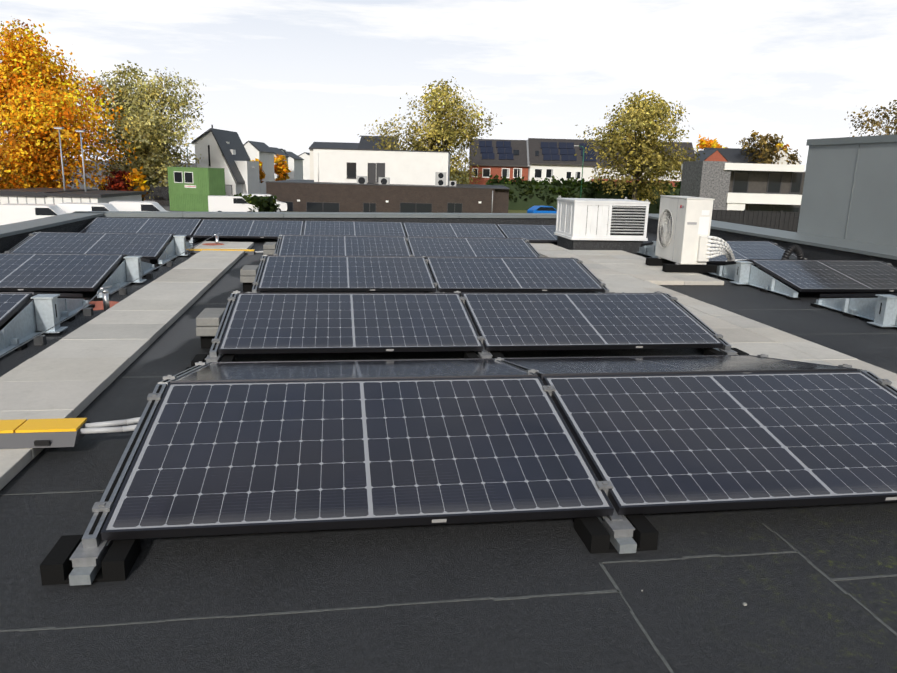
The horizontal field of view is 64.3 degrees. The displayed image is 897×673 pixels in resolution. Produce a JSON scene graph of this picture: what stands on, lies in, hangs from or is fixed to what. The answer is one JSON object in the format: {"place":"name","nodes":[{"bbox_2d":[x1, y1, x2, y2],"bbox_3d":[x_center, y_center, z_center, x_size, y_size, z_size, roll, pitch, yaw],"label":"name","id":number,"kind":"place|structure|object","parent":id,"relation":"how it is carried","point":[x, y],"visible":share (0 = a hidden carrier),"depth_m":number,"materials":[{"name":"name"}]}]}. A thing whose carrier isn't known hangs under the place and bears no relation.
{"place":"outdoors","nodes":[
{"label":"outdoors","id":0,"kind":"place"},
{"bbox_2d":[0,235,195,355],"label":"solar array plates","id":1,"kind":"object","parent":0,"point":[39,314],"visible":0.83,"depth_m":5.32,"materials":[{"name":"silver metal"}]},
{"bbox_2d":[0,232,188,326],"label":"solar array","id":2,"kind":"object","parent":1,"relation":"on","point":[57,261],"visible":0.98,"depth_m":7.15,"materials":[{"name":"grey"}]},
{"bbox_2d":[82,243,223,309],"bbox_3d":[-3.349,-0.826,8.502,0.630,0.063,4.950,0,13,-9],"label":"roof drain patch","id":3,"kind":"object","parent":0,"point":[98,305],"visible":0.52,"depth_m":6.41,"materials":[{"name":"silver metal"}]},
{"bbox_2d":[100,233,219,311],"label":"roof vent pipes","id":4,"kind":"object","parent":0,"point":[105,295],"visible":0.9,"depth_m":6.05,"materials":[{"name":"silver metal"}]},
{"bbox_2d":[2,160,526,213],"bbox_3d":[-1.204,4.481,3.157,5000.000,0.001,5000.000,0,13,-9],"label":"ground","id":5,"kind":"structure","parent":0,"point":[166,208],"depth_m":203.08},
{"bbox_2d":[0,203,65,224],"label":"white van","id":6,"kind":"object","parent":5,"relation":"on","point":[10,213],"visible":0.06,"depth_m":47.99,"materials":[{"name":"white metal"}]},
{"bbox_2d":[0,19,136,189],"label":"orange tree","id":7,"kind":"object","parent":5,"relation":"on","point":[36,100],"visible":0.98,"depth_m":74.11,"materials":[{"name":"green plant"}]},
{"bbox_2d":[54,127,86,191],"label":"lamp posts","id":8,"kind":"object","parent":5,"relation":"on","point":[59,128],"visible":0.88,"depth_m":60.85,"materials":[{"name":"grey metal"}]},
{"bbox_2d":[0,188,145,204],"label":"building","id":9,"kind":"structure","parent":5,"relation":"on","point":[55,196],"depth_m":57.84,"materials":[{"name":"grey"}]},
{"bbox_2d":[57,202,118,213],"bbox_3d":[-25.597,-8.700,51.997,4.700,1.942,1.930,0,13,-9],"label":"white van","id":10,"kind":"object","parent":5,"relation":"on","point":[69,207],"visible":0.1,"depth_m":50.89,"materials":[{"name":"white metal"}]},
{"bbox_2d":[104,169,133,190],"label":"bush","id":11,"kind":"object","parent":5,"relation":"on","point":[118,182],"visible":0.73,"depth_m":71.91,"materials":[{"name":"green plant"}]},
{"bbox_2d":[99,185,169,205],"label":"timber fence","id":12,"kind":"object","parent":5,"relation":"on","point":[163,198],"visible":0.35,"depth_m":83.36,"materials":[{"name":"black wood"}]},
{"bbox_2d":[123,166,149,200],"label":"tree","id":13,"kind":"object","parent":5,"relation":"on","point":[137,182],"visible":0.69,"depth_m":77.25,"materials":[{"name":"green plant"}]},
{"bbox_2d":[109,201,165,210],"bbox_3d":[-23.782,-9.559,55.860,4.700,1.942,1.930,-1,13,-11],"label":"white van","id":14,"kind":"object","parent":5,"relation":"on","point":[137,206],"visible":0.19,"depth_m":54.78,"materials":[{"name":"white metal"}]},
{"bbox_2d":[69,60,207,198],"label":"willow tree","id":15,"kind":"object","parent":5,"relation":"on","point":[150,141],"visible":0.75,"depth_m":83.84,"materials":[{"name":"green plant"}]},
{"bbox_2d":[167,167,225,211],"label":"stacked green containers","id":16,"kind":"object","parent":5,"relation":"on","point":[191,189],"visible":0.79,"depth_m":74.07,"materials":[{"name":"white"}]},
{"bbox_2d":[208,195,258,211],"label":"white van","id":17,"kind":"object","parent":5,"relation":"on","point":[228,204],"visible":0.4,"depth_m":68.37,"materials":[{"name":"white metal"}]},
{"bbox_2d":[191,125,309,195],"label":"houses","id":18,"kind":"structure","parent":5,"relation":"on","point":[231,153],"depth_m":102.41,"materials":[{"name":"paint"}]},
{"bbox_2d":[233,193,279,211],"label":"hedge","id":19,"kind":"object","parent":5,"relation":"on","point":[266,204],"visible":0.4,"depth_m":69.46,"materials":[{"name":"green plant"}]},
{"bbox_2d":[250,158,265,182],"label":"tree","id":20,"kind":"object","parent":5,"relation":"on","point":[261,175],"visible":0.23,"depth_m":109.76,"materials":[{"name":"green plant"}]},
{"bbox_2d":[242,194,286,211],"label":"white van","id":21,"kind":"object","parent":5,"relation":"on","point":[283,206],"visible":0.31,"depth_m":74.79,"materials":[{"name":"white metal"}]},
{"bbox_2d":[274,155,291,180],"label":"orange tree","id":22,"kind":"object","parent":5,"relation":"on","point":[281,167],"visible":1,"depth_m":131.43,"materials":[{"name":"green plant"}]},
{"bbox_2d":[187,143,583,197],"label":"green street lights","id":23,"kind":"object","parent":5,"relation":"on","point":[574,145],"visible":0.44,"depth_m":92.90,"materials":[{"name":"green metal"}]},
{"bbox_2d":[266,148,509,212],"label":"brick building","id":24,"kind":"structure","parent":5,"relation":"on","point":[376,180],"depth_m":79.09,"materials":[{"name":"brown"}]},
{"bbox_2d":[358,76,501,183],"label":"pale tree","id":25,"kind":"object","parent":5,"relation":"on","point":[444,133],"visible":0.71,"depth_m":98.31,"materials":[{"name":"green plant"}]},
{"bbox_2d":[283,136,800,186],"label":"distant houses","id":26,"kind":"structure","parent":5,"relation":"on","point":[733,155],"depth_m":132.18,"materials":[{"name":"black brick"}]},
{"bbox_2d":[527,205,556,212],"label":"blue hatchback car","id":27,"kind":"object","parent":5,"relation":"on","point":[541,209],"visible":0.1,"depth_m":77.73,"materials":[{"name":"blue metal"}]},
{"bbox_2d":[469,136,696,184],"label":"terrace houses","id":28,"kind":"structure","parent":5,"relation":"on","point":[538,159],"depth_m":116.91,"materials":[{"name":"white paint"}]},
{"bbox_2d":[485,174,680,213],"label":"long hedge","id":29,"kind":"object","parent":5,"relation":"on","point":[525,195],"visible":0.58,"depth_m":94.05,"materials":[{"name":"green plant"}]},
{"bbox_2d":[574,89,704,204],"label":"pale tree","id":30,"kind":"object","parent":5,"relation":"on","point":[642,116],"visible":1,"depth_m":80.61,"materials":[{"name":"green plant"}]},
{"bbox_2d":[696,134,727,151],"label":"orange tree","id":31,"kind":"object","parent":5,"relation":"on","point":[705,143],"visible":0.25,"depth_m":208.86,"materials":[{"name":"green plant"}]},
{"bbox_2d":[680,161,804,211],"bbox_3d":[23.093,-11.106,58.736,8.287,6.187,11.000,2,13,1],"label":"modern villa","id":32,"kind":"object","parent":5,"relation":"on","point":[749,186],"visible":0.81,"depth_m":53.72,"materials":[{"name":"paint"}]},
{"bbox_2d":[711,209,799,231],"bbox_3d":[17.671,-6.138,41.267,5.525,2.350,0.120,2,13,1],"label":"fence","id":33,"kind":"object","parent":5,"relation":"on","point":[784,221],"visible":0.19,"depth_m":41.11,"materials":[{"name":"black"}]},
{"bbox_2d":[736,130,801,164],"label":"tree","id":34,"kind":"object","parent":5,"relation":"on","point":[765,151],"visible":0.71,"depth_m":160.47,"materials":[{"name":"green plant"}]},
{"bbox_2d":[774,143,789,151],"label":"orange tree","id":35,"kind":"object","parent":5,"relation":"on","point":[782,146],"visible":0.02,"depth_m":220.49,"materials":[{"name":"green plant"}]},
{"bbox_2d":[844,100,896,136],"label":"tree","id":36,"kind":"object","parent":5,"relation":"on","point":[881,122],"visible":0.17,"depth_m":141.05,"materials":[{"name":"green plant"}]},
{"bbox_2d":[0,232,896,672],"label":"roof surface","id":37,"kind":"object","parent":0,"point":[798,614],"depth_m":2.23,"materials":[{"name":"black rubber"}]},
{"bbox_2d":[80,251,262,433],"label":"cable conduits","id":38,"kind":"object","parent":37,"relation":"on","point":[98,427],"visible":0.54,"depth_m":3.17,"materials":[{"name":"grey plastic"}]},
{"bbox_2d":[196,242,276,347],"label":"ballast blocks","id":39,"kind":"object","parent":37,"relation":"on","point":[208,320],"depth_m":5.00,"materials":[{"name":"concrete"}]},
{"bbox_2d":[80,217,556,242],"bbox_3d":[-1.619,-1.800,12.275,8.660,0.300,1.350,0,13,-9],"label":"solar array row","id":40,"kind":"object","parent":37,"relation":"on","point":[195,230],"visible":0.73,"depth_m":12.11,"materials":[{"name":"grey"}]},
{"bbox_2d":[0,279,896,672],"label":"roof seams","id":41,"kind":"object","parent":37,"relation":"on","point":[660,655],"visible":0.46,"depth_m":2.17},
{"bbox_2d":[0,241,896,489],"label":"walkway","id":42,"kind":"structure","parent":37,"relation":"on","point":[76,373],"depth_m":5.29,"materials":[{"name":"concrete"}]},
{"bbox_2d":[0,418,89,448],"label":"cable protector","id":43,"kind":"object","parent":42,"relation":"on","point":[37,433],"visible":0.95,"depth_m":3.08,"materials":[{"name":"yellow plastic"}]},
{"bbox_2d":[186,249,254,254],"bbox_3d":[-3.232,-1.203,10.110,0.940,0.062,0.252,0,13,-9],"label":"cable protector","id":44,"kind":"object","parent":42,"relation":"on","point":[246,252],"visible":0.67,"depth_m":10.07,"materials":[{"name":"yellow plastic"}]},
{"bbox_2d":[645,195,716,272],"bbox_3d":[3.064,-1.354,9.332,0.719,0.927,0.977,0,13,-9],"label":"outdoor ac unit","id":45,"kind":"object","parent":42,"relation":"on","point":[684,226],"visible":1,"depth_m":9.03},
{"bbox_2d":[706,236,804,267],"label":"insulated pipes","id":46,"kind":"object","parent":42,"relation":"on","point":[723,248],"visible":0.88,"depth_m":9.10,"materials":[{"name":"silver metal"}]},
{"bbox_2d":[40,235,896,585],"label":"solar array","id":47,"kind":"object","parent":37,"relation":"on","point":[606,453],"visible":1,"depth_m":3.06,"materials":[{"name":"grey"}]},
{"bbox_2d":[554,196,649,253],"bbox_3d":[2.523,-1.867,11.854,1.280,0.872,0.960,0,13,-9],"label":"rooftop ventilation unit","id":48,"kind":"object","parent":37,"relation":"on","point":[598,224],"visible":1,"depth_m":11.44,"materials":[{"name":"paint"}]},
{"bbox_2d":[641,240,896,296],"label":"solar array","id":49,"kind":"object","parent":37,"relation":"on","point":[805,275],"visible":0.79,"depth_m":8.27,"materials":[{"name":"grey"}]},
{"bbox_2d":[638,241,896,327],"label":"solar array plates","id":50,"kind":"object","parent":49,"relation":"attached to","point":[881,310],"visible":0.75,"depth_m":7.23,"materials":[{"name":"silver metal"}]},
{"bbox_2d":[0,0,896,171],"label":"sky","id":51,"kind":"structure","parent":0,"point":[288,75],"materials":[{"name":"white"}]},
{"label":"building walls","id":52,"kind":"object","parent":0,"visible":0},
{"bbox_2d":[0,211,896,267],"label":"roof parapets","id":53,"kind":"object","parent":52,"relation":"on","point":[813,247],"visible":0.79,"depth_m":12.62,"materials":[{"name":"grey metal"}]},
{"bbox_2d":[0,234,215,357],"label":"lightning conductor","id":54,"kind":"object","parent":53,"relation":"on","point":[39,339],"visible":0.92,"depth_m":5.89,"materials":[{"name":"metal"}]},
{"bbox_2d":[797,134,896,246],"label":"rooftop structure","id":55,"kind":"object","parent":53,"relation":"on","point":[849,189],"depth_m":10.89,"materials":[{"name":"metal"}]}
]}

